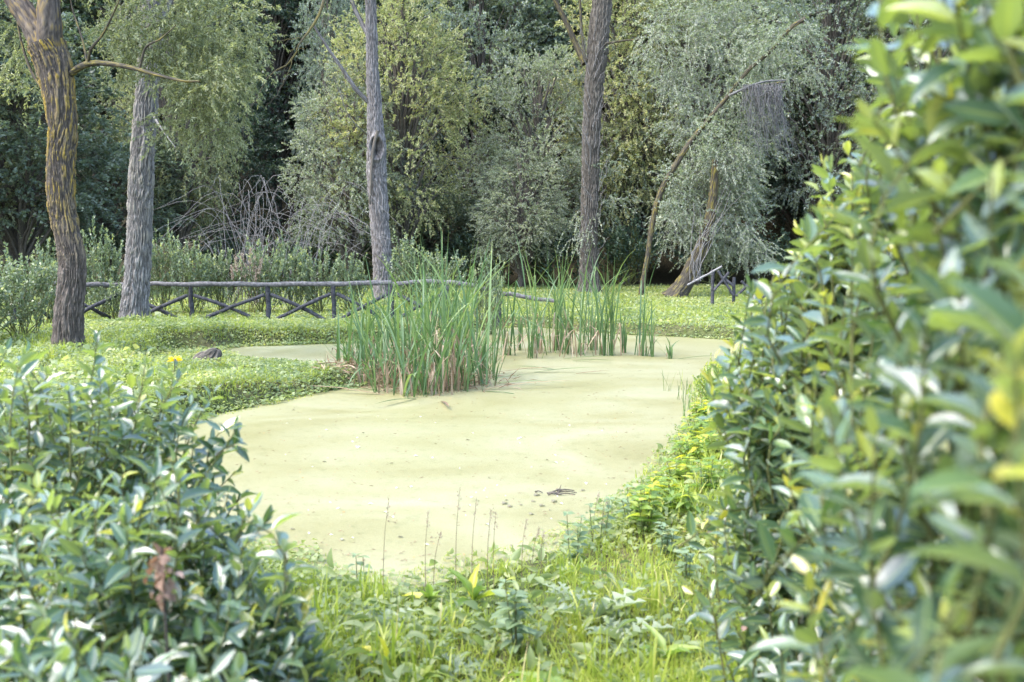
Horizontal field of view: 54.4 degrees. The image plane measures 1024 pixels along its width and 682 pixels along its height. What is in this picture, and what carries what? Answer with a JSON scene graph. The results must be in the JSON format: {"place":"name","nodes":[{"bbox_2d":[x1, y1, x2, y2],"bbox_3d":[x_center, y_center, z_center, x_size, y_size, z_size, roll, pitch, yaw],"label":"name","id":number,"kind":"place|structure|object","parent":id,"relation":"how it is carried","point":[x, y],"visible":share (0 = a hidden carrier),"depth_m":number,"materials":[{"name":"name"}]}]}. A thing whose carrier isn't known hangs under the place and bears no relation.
{"place":"outdoors","nodes":[
{"label":"outdoors","id":0,"kind":"place"},
{"bbox_2d":[155,327,747,587],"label":"pond water","id":1,"kind":"structure","parent":0,"point":[522,467],"depth_m":11.02,"materials":[{"name":"liquid"}]},
{"bbox_2d":[271,278,404,372],"bbox_3d":[-2.660,-0.171,16.490,2.428,1.831,1.500,-3,7,-30],"label":"cattail clump","id":2,"kind":"object","parent":1,"relation":"in","point":[350,332],"visible":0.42,"depth_m":16.78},
{"bbox_2d":[337,310,412,386],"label":"cattail clump","id":3,"kind":"object","parent":1,"relation":"in","point":[369,371],"visible":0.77,"depth_m":16.02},
{"bbox_2d":[340,276,442,386],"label":"cattail clump","id":4,"kind":"object","parent":1,"relation":"in","point":[387,343],"visible":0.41,"depth_m":16.08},
{"bbox_2d":[342,295,450,393],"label":"cattail clump","id":5,"kind":"object","parent":1,"relation":"in","point":[375,389],"visible":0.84,"depth_m":15.33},
{"bbox_2d":[338,277,464,387],"bbox_3d":[-1.618,-0.080,15.463,1.617,1.922,1.962,-4,7,-35],"label":"cattail clump","id":6,"kind":"object","parent":1,"relation":"in","point":[411,326],"visible":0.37,"depth_m":15.54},
{"bbox_2d":[377,307,434,395],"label":"cattail clump","id":7,"kind":"object","parent":1,"relation":"in","point":[404,385],"visible":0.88,"depth_m":15.12,"materials":[{"name":"plant"}]},
{"bbox_2d":[376,244,463,372],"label":"cattail clump","id":8,"kind":"object","parent":1,"relation":"in","point":[407,314],"visible":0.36,"depth_m":17.29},
{"bbox_2d":[377,311,472,397],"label":"cattail clump","id":9,"kind":"object","parent":1,"relation":"in","point":[423,381],"visible":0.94,"depth_m":14.99,"materials":[{"name":"plant"}]},
{"bbox_2d":[357,264,496,393],"bbox_3d":[-1.597,-0.229,15.709,2.022,2.039,1.956,4,7,37],"label":"cattail clump","id":10,"kind":"object","parent":1,"relation":"in","point":[421,345],"visible":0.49,"depth_m":15.60,"materials":[{"name":"plant"}]},
{"bbox_2d":[362,236,507,393],"bbox_3d":[-1.339,-0.377,15.163,2.430,2.526,1.645,-2,6,-15],"label":"cattail clump","id":11,"kind":"object","parent":1,"relation":"in","point":[453,342],"visible":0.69,"depth_m":15.32,"materials":[{"name":"plant"}]},
{"bbox_2d":[399,294,513,393],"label":"cattail clump","id":12,"kind":"object","parent":1,"relation":"in","point":[458,374],"visible":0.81,"depth_m":15.52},
{"bbox_2d":[408,232,504,373],"bbox_3d":[-1.070,-0.642,17.031,1.956,2.622,2.022,0,6,2],"label":"cattail clump","id":13,"kind":"object","parent":1,"relation":"in","point":[438,348],"visible":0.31,"depth_m":17.15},
{"bbox_2d":[419,310,506,385],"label":"cattail clump","id":14,"kind":"object","parent":1,"relation":"in","point":[474,376],"visible":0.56,"depth_m":16.07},
{"bbox_2d":[409,224,558,389],"bbox_3d":[-0.438,-0.550,16.127,2.428,2.719,1.500,0,6,-5],"label":"cattail clump","id":15,"kind":"object","parent":1,"relation":"in","point":[463,324],"visible":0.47,"depth_m":15.96,"materials":[{"name":"plant"}]},
{"bbox_2d":[425,262,544,381],"bbox_3d":[-0.354,-0.311,16.853,2.430,2.031,1.645,3,6,27],"label":"cattail clump","id":16,"kind":"object","parent":1,"relation":"in","point":[499,333],"visible":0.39,"depth_m":16.84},
{"bbox_2d":[490,268,521,355],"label":"cattail clump","id":17,"kind":"object","parent":1,"relation":"in","point":[512,333],"visible":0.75,"depth_m":20.32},
{"bbox_2d":[510,266,573,358],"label":"cattail clump","id":18,"kind":"object","parent":1,"relation":"in","point":[529,333],"visible":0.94,"depth_m":19.85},
{"bbox_2d":[514,233,578,354],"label":"cattail clump","id":19,"kind":"object","parent":1,"relation":"in","point":[540,348],"visible":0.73,"depth_m":20.84,"materials":[{"name":"plant"}]},
{"bbox_2d":[555,251,582,353],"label":"cattail clump","id":20,"kind":"object","parent":1,"relation":"on","point":[566,322],"visible":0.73,"depth_m":20.68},
{"bbox_2d":[533,245,631,357],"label":"cattail clump","id":21,"kind":"object","parent":1,"relation":"on","point":[580,344],"visible":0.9,"depth_m":20.45,"materials":[{"name":"plant"}]},
{"bbox_2d":[578,254,635,355],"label":"cattail clump","id":22,"kind":"object","parent":1,"relation":"on","point":[603,343],"visible":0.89,"depth_m":20.32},
{"bbox_2d":[590,260,643,355],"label":"cattail clump","id":23,"kind":"object","parent":1,"relation":"in","point":[612,341],"visible":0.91,"depth_m":20.29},
{"bbox_2d":[612,262,660,355],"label":"cattail clump","id":24,"kind":"object","parent":1,"relation":"on","point":[642,341],"visible":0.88,"depth_m":20.35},
{"bbox_2d":[0,0,943,681],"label":"ground","id":25,"kind":"structure","parent":0,"point":[664,274],"depth_m":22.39,"materials":[{"name":"plant"}]},
{"bbox_2d":[0,261,38,330],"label":"shrub","id":26,"kind":"object","parent":25,"relation":"on","point":[2,290],"visible":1,"depth_m":19.09,"materials":[{"name":"green plant"}]},
{"bbox_2d":[0,2,46,238],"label":"willow tree","id":27,"kind":"object","parent":25,"relation":"on","point":[10,195],"visible":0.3,"depth_m":37.30,"materials":[{"name":"green plant"}]},
{"bbox_2d":[0,242,57,338],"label":"shrub","id":28,"kind":"object","parent":25,"relation":"on","point":[34,288],"visible":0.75,"depth_m":20.09,"materials":[{"name":"green plant"}]},
{"bbox_2d":[12,237,57,326],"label":"shrub","id":29,"kind":"object","parent":25,"relation":"on","point":[49,260],"visible":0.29,"depth_m":22.89,"materials":[{"name":"green plant"}]},
{"bbox_2d":[0,0,129,69],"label":"broadleaf tree","id":30,"kind":"object","parent":25,"relation":"on","point":[82,9],"visible":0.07,"depth_m":60.08,"materials":[{"name":"green plant"}]},
{"bbox_2d":[0,0,156,295],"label":"broadleaf tree","id":31,"kind":"object","parent":25,"relation":"on","point":[16,246],"visible":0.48,"depth_m":38.09,"materials":[{"name":"green plant"}]},
{"bbox_2d":[80,215,124,317],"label":"shrub","id":32,"kind":"object","parent":25,"relation":"on","point":[105,267],"visible":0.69,"depth_m":26.92,"materials":[{"name":"green plant"}]},
{"bbox_2d":[87,275,121,318],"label":"shrub","id":33,"kind":"object","parent":25,"relation":"on","point":[117,299],"visible":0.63,"depth_m":25.80,"materials":[{"name":"green plant"}]},
{"bbox_2d":[0,312,234,442],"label":"bank herbs","id":34,"kind":"object","parent":25,"relation":"on","point":[87,347],"visible":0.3,"depth_m":14.94,"materials":[{"name":"green plant"}]},
{"bbox_2d":[27,113,208,281],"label":"broadleaf tree","id":35,"kind":"object","parent":25,"relation":"on","point":[163,153],"visible":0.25,"depth_m":43.02,"materials":[{"name":"green plant"}]},
{"bbox_2d":[0,598,251,681],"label":"bay shrub","id":36,"kind":"object","parent":25,"relation":"on","point":[65,649],"visible":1,"depth_m":2.15,"materials":[{"name":"green plant"}]},
{"bbox_2d":[0,0,252,122],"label":"willow tree","id":37,"kind":"object","parent":25,"relation":"on","point":[87,18],"visible":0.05,"depth_m":58.55,"materials":[{"name":"green plant"}]},
{"bbox_2d":[0,330,262,680],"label":"bay shrub","id":38,"kind":"object","parent":25,"relation":"on","point":[17,441],"visible":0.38,"depth_m":3.90,"materials":[{"name":"green plant"}]},
{"bbox_2d":[0,0,290,347],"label":"willow tree","id":39,"kind":"object","parent":25,"relation":"on","point":[44,47],"visible":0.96,"depth_m":18.82,"materials":[{"name":"green plant"}]},
{"bbox_2d":[86,0,235,319],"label":"poplar tree","id":40,"kind":"object","parent":25,"relation":"on","point":[135,294],"visible":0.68,"depth_m":24.32,"materials":[{"name":"grey plant"}]},
{"bbox_2d":[143,542,183,681],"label":"withered stalk","id":41,"kind":"object","parent":25,"relation":"on","point":[163,586],"visible":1,"depth_m":2.47,"materials":[{"name":"brown plant"}]},
{"bbox_2d":[86,0,253,281],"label":"willow tree","id":42,"kind":"object","parent":25,"relation":"on","point":[194,178],"visible":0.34,"depth_m":45.04,"materials":[{"name":"green plant"}]},
{"bbox_2d":[149,220,190,311],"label":"shrub","id":43,"kind":"object","parent":25,"relation":"on","point":[155,264],"visible":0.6,"depth_m":28.67,"materials":[{"name":"green plant"}]},
{"bbox_2d":[0,445,344,681],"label":"bay shrub","id":44,"kind":"object","parent":25,"relation":"on","point":[99,587],"visible":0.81,"depth_m":2.92,"materials":[{"name":"green plant"}]},
{"bbox_2d":[157,235,226,314],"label":"shrub","id":45,"kind":"object","parent":25,"relation":"on","point":[187,271],"visible":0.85,"depth_m":28.18,"materials":[{"name":"green plant"}]},
{"bbox_2d":[193,240,244,312],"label":"shrub","id":46,"kind":"object","parent":25,"relation":"on","point":[220,278],"visible":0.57,"depth_m":28.77,"materials":[{"name":"green plant"}]},
{"bbox_2d":[156,62,293,278],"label":"evergreen tree","id":47,"kind":"object","parent":25,"relation":"on","point":[262,144],"visible":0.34,"depth_m":52.10,"materials":[{"name":"green plant"}]},
{"bbox_2d":[185,225,270,281],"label":"shrub","id":48,"kind":"object","parent":25,"relation":"on","point":[205,250],"visible":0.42,"depth_m":47.63,"materials":[{"name":"green plant"}]},
{"bbox_2d":[233,234,298,311],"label":"shrub","id":49,"kind":"object","parent":25,"relation":"on","point":[277,271],"visible":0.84,"depth_m":28.70,"materials":[{"name":"green plant"}]},
{"bbox_2d":[201,0,344,225],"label":"evergreen tree","id":50,"kind":"object","parent":25,"relation":"on","point":[278,107],"visible":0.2,"depth_m":56.70,"materials":[{"name":"green plant"}]},
{"bbox_2d":[154,174,409,305],"bbox_3d":[-7.751,-3.331,32.828,9.049,4.313,2.938,0,6,0],"label":"bramble thicket","id":51,"kind":"object","parent":25,"relation":"on","point":[260,235],"visible":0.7,"depth_m":32.73,"materials":[{"name":"plant"}]},
{"bbox_2d":[12,279,553,325],"bbox_3d":[-5.746,-0.992,25.824,13.622,1.213,1.548,0,6,-4],"label":"rustic fence","id":52,"kind":"object","parent":25,"relation":"on","point":[266,285],"visible":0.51,"depth_m":26.09,"materials":[{"name":"wood"}]},
{"bbox_2d":[260,229,314,310],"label":"shrub","id":53,"kind":"object","parent":25,"relation":"on","point":[282,252],"visible":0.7,"depth_m":29.19,"materials":[{"name":"green plant"}]},
{"bbox_2d":[175,0,417,173],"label":"willow tree","id":54,"kind":"object","parent":25,"relation":"on","point":[289,80],"visible":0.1,"depth_m":57.80,"materials":[{"name":"green plant"}]},
{"bbox_2d":[270,217,334,276],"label":"shrub","id":55,"kind":"object","parent":25,"relation":"on","point":[312,251],"visible":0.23,"depth_m":48.23,"materials":[{"name":"green plant"}]},
{"bbox_2d":[288,246,350,311],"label":"shrub","id":56,"kind":"object","parent":25,"relation":"on","point":[309,290],"visible":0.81,"depth_m":29.26,"materials":[{"name":"green plant"}]},
{"bbox_2d":[284,0,366,259],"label":"willow tree","id":57,"kind":"object","parent":25,"relation":"on","point":[336,11],"visible":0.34,"depth_m":51.21,"materials":[{"name":"green plant"}]},
{"bbox_2d":[297,226,395,280],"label":"shrub","id":58,"kind":"object","parent":25,"relation":"on","point":[333,255],"visible":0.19,"depth_m":47.35,"materials":[{"name":"green plant"}]},
{"bbox_2d":[277,53,420,279],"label":"willow tree","id":59,"kind":"object","parent":25,"relation":"on","point":[356,180],"visible":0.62,"depth_m":43.53,"materials":[{"name":"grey plant"}]},
{"bbox_2d":[322,243,377,310],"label":"shrub","id":60,"kind":"object","parent":25,"relation":"on","point":[345,274],"visible":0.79,"depth_m":29.54,"materials":[{"name":"green plant"}]},
{"bbox_2d":[314,0,429,297],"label":"poplar tree","id":61,"kind":"object","parent":25,"relation":"on","point":[376,169],"visible":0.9,"depth_m":35.55,"materials":[{"name":"grey plant"}]},
{"bbox_2d":[248,0,527,158],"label":"evergreen tree","id":62,"kind":"object","parent":25,"relation":"on","point":[308,47],"visible":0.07,"depth_m":57.27,"materials":[{"name":"green plant"}]},
{"bbox_2d":[302,0,494,280],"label":"willow tree","id":63,"kind":"object","parent":25,"relation":"on","point":[401,67],"visible":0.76,"depth_m":44.15,"materials":[{"name":"green plant"}]},
{"bbox_2d":[382,228,447,306],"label":"shrub","id":64,"kind":"object","parent":25,"relation":"on","point":[406,258],"visible":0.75,"depth_m":31.62,"materials":[{"name":"green plant"}]},
{"bbox_2d":[304,353,541,396],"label":"reed litter","id":65,"kind":"object","parent":25,"relation":"on","point":[354,367],"visible":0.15,"depth_m":16.27,"materials":[{"name":"plant"}]},
{"bbox_2d":[0,283,846,681],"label":"ground cover","id":66,"kind":"object","parent":25,"relation":"on","point":[290,375],"visible":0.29,"depth_m":8.00,"materials":[{"name":"green plant"}]},
{"bbox_2d":[357,176,490,279],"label":"broadleaf tree","id":67,"kind":"object","parent":25,"relation":"on","point":[458,222],"visible":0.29,"depth_m":48.55,"materials":[{"name":"green plant"}]},
{"bbox_2d":[410,243,468,300],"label":"shrub","id":68,"kind":"object","parent":25,"relation":"on","point":[459,263],"visible":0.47,"depth_m":33.07,"materials":[{"name":"green plant"}]},
{"bbox_2d":[443,564,509,612],"bbox_3d":[-0.192,1.479,5.904,0.454,0.211,0.377,0,6,0],"label":"dock","id":69,"kind":"object","parent":25,"relation":"on","point":[474,589],"visible":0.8,"depth_m":5.98,"materials":[{"name":"green plant"}]},
{"bbox_2d":[406,0,550,174],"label":"evergreen tree","id":70,"kind":"object","parent":25,"relation":"on","point":[491,33],"visible":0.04,"depth_m":57.37,"materials":[{"name":"green plant"}]},
{"bbox_2d":[446,216,514,284],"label":"shrub","id":71,"kind":"object","parent":25,"relation":"on","point":[468,237],"visible":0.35,"depth_m":46.33,"materials":[{"name":"green plant"}]},
{"bbox_2d":[460,249,506,334],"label":"shrub","id":72,"kind":"object","parent":25,"relation":"on","point":[494,290],"visible":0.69,"depth_m":24.80,"materials":[{"name":"green plant"}]},
{"bbox_2d":[406,0,567,247],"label":"willow tree","id":73,"kind":"object","parent":25,"relation":"on","point":[479,38],"visible":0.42,"depth_m":53.49,"materials":[{"name":"green plant"}]},
{"bbox_2d":[406,0,610,202],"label":"broadleaf tree","id":74,"kind":"object","parent":25,"relation":"on","point":[550,7],"visible":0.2,"depth_m":55.12,"materials":[{"name":"green plant"}]},
{"bbox_2d":[490,579,537,657],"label":"nettle","id":75,"kind":"object","parent":25,"relation":"on","point":[508,625],"visible":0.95,"depth_m":5.11,"materials":[{"name":"green plant"}]},
{"bbox_2d":[464,143,580,287],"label":"willow tree","id":76,"kind":"object","parent":25,"relation":"on","point":[525,224],"visible":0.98,"depth_m":44.03,"materials":[{"name":"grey plant"}]},
{"bbox_2d":[466,40,606,285],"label":"willow tree","id":77,"kind":"object","parent":25,"relation":"on","point":[541,142],"visible":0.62,"depth_m":46.66,"materials":[{"name":"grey plant"}]},
{"bbox_2d":[509,666,572,681],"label":"dock","id":78,"kind":"object","parent":25,"relation":"on","point":[543,674],"visible":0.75,"depth_m":4.74,"materials":[{"name":"green plant"}]},
{"bbox_2d":[502,219,604,286],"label":"shrub","id":79,"kind":"object","parent":25,"relation":"on","point":[541,269],"visible":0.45,"depth_m":45.45,"materials":[{"name":"green plant"}]},
{"bbox_2d":[557,511,588,563],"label":"nettle","id":80,"kind":"object","parent":25,"relation":"on","point":[576,545],"visible":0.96,"depth_m":6.64,"materials":[{"name":"green plant"}]},
{"bbox_2d":[533,0,642,291],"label":"poplar tree","id":81,"kind":"object","parent":25,"relation":"on","point":[594,60],"visible":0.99,"depth_m":40.26,"materials":[{"name":"brown plant"}]},
{"bbox_2d":[547,587,646,629],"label":"thistle","id":82,"kind":"object","parent":25,"relation":"on","point":[606,609],"visible":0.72,"depth_m":5.32,"materials":[{"name":"green plant"}]},
{"bbox_2d":[587,616,674,655],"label":"thistle","id":83,"kind":"object","parent":25,"relation":"on","point":[610,631],"visible":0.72,"depth_m":5.01,"materials":[{"name":"green plant"}]},
{"bbox_2d":[542,0,720,282],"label":"willow tree","id":84,"kind":"object","parent":25,"relation":"on","point":[626,14],"visible":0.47,"depth_m":48.07,"materials":[{"name":"green plant"}]},
{"bbox_2d":[597,208,666,285],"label":"shrub","id":85,"kind":"object","parent":25,"relation":"on","point":[618,253],"visible":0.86,"depth_m":46.12,"materials":[{"name":"green plant"}]},
{"bbox_2d":[597,135,688,281],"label":"broadleaf tree","id":86,"kind":"object","parent":25,"relation":"on","point":[603,218],"visible":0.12,"depth_m":50.67,"materials":[{"name":"green plant"}]},
{"bbox_2d":[626,485,665,537],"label":"bank weed","id":87,"kind":"object","parent":25,"relation":"on","point":[645,509],"visible":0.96,"depth_m":6.89,"materials":[{"name":"green plant"}]},
{"bbox_2d":[541,0,791,149],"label":"evergreen tree","id":88,"kind":"object","parent":25,"relation":"on","point":[588,15],"visible":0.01,"depth_m":61.19,"materials":[{"name":"green plant"}]},
{"bbox_2d":[640,622,701,672],"bbox_3d":[0.755,1.494,4.811,0.306,0.159,0.316,0,6,0],"label":"dock","id":89,"kind":"object","parent":25,"relation":"on","point":[679,647],"visible":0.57,"depth_m":4.80,"materials":[{"name":"green plant"}]},
{"bbox_2d":[659,456,697,489],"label":"bank weed","id":90,"kind":"object","parent":25,"relation":"on","point":[683,469],"visible":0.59,"depth_m":8.40,"materials":[{"name":"green plant"}]},
{"bbox_2d":[658,484,702,518],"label":"bank weed","id":91,"kind":"object","parent":25,"relation":"on","point":[682,503],"visible":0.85,"depth_m":7.24,"materials":[{"name":"green plant"}]},
{"bbox_2d":[674,545,702,581],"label":"nettle","id":92,"kind":"object","parent":25,"relation":"on","point":[683,566],"visible":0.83,"depth_m":5.95,"materials":[{"name":"green plant"}]},
{"bbox_2d":[682,455,733,494],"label":"bank weed","id":93,"kind":"object","parent":25,"relation":"on","point":[720,475],"visible":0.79,"depth_m":7.84,"materials":[{"name":"green plant"}]},
{"bbox_2d":[598,0,820,283],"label":"willow tree","id":94,"kind":"object","parent":25,"relation":"on","point":[661,3],"visible":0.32,"depth_m":47.22,"materials":[{"name":"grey plant"}]},
{"bbox_2d":[645,131,784,297],"bbox_3d":[7.934,-4.784,38.463,5.585,6.888,4.095,0,6,0],"label":"leaning tree","id":95,"kind":"object","parent":25,"relation":"on","point":[710,221],"visible":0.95,"depth_m":37.84,"materials":[{"name":"green plant"}]},
{"bbox_2d":[666,219,764,283],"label":"shrub","id":96,"kind":"object","parent":25,"relation":"on","point":[717,276],"visible":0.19,"depth_m":49.49,"materials":[{"name":"green plant"}]},
{"bbox_2d":[604,0,841,294],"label":"leaning tree","id":97,"kind":"object","parent":25,"relation":"on","point":[675,76],"visible":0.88,"depth_m":37.96,"materials":[{"name":"green plant"}]},
{"bbox_2d":[729,79,810,160],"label":"dead branch","id":98,"kind":"object","parent":97,"relation":"attached to","point":[767,90],"visible":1,"depth_m":36.20,"materials":[{"name":"wood"}]},
{"bbox_2d":[640,0,826,194],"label":"willow tree","id":99,"kind":"object","parent":25,"relation":"on","point":[764,20],"visible":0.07,"depth_m":56.93,"materials":[{"name":"green plant"}]},
{"bbox_2d":[710,270,785,304],"bbox_3d":[7.828,-1.702,32.941,2.480,1.320,0.248,0,6,0],"label":"broken fence","id":100,"kind":"object","parent":25,"relation":"on","point":[732,284],"visible":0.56,"depth_m":32.85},
{"bbox_2d":[734,227,808,282],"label":"shrub","id":101,"kind":"object","parent":25,"relation":"on","point":[783,253],"visible":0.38,"depth_m":48.00,"materials":[{"name":"green plant"}]},
{"bbox_2d":[719,42,877,239],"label":"evergreen tree","id":102,"kind":"object","parent":25,"relation":"on","point":[787,212],"visible":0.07,"depth_m":52.84,"materials":[{"name":"green plant"}]},
{"bbox_2d":[677,135,989,681],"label":"bay shrub","id":103,"kind":"object","parent":25,"relation":"on","point":[761,430],"visible":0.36,"depth_m":3.50,"materials":[{"name":"green plant"}]},
{"bbox_2d":[735,0,945,221],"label":"willow tree","id":104,"kind":"object","parent":25,"relation":"on","point":[829,108],"visible":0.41,"depth_m":47.98,"materials":[{"name":"grey-green leaf"},{"name":"dark bark"}]},
{"bbox_2d":[741,0,1023,681],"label":"bay shrub","id":105,"kind":"object","parent":25,"relation":"on","point":[818,438],"visible":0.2,"depth_m":2.49,"materials":[{"name":"green plant"}]},
{"bbox_2d":[745,0,1023,681],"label":"bay shrub","id":106,"kind":"object","parent":25,"relation":"on","point":[962,450],"visible":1,"depth_m":1.39,"materials":[{"name":"green plant"}]},
{"bbox_2d":[812,0,965,196],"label":"willow tree","id":107,"kind":"object","parent":25,"relation":"on","point":[890,37],"visible":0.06,"depth_m":47.99,"materials":[{"name":"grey plant"}]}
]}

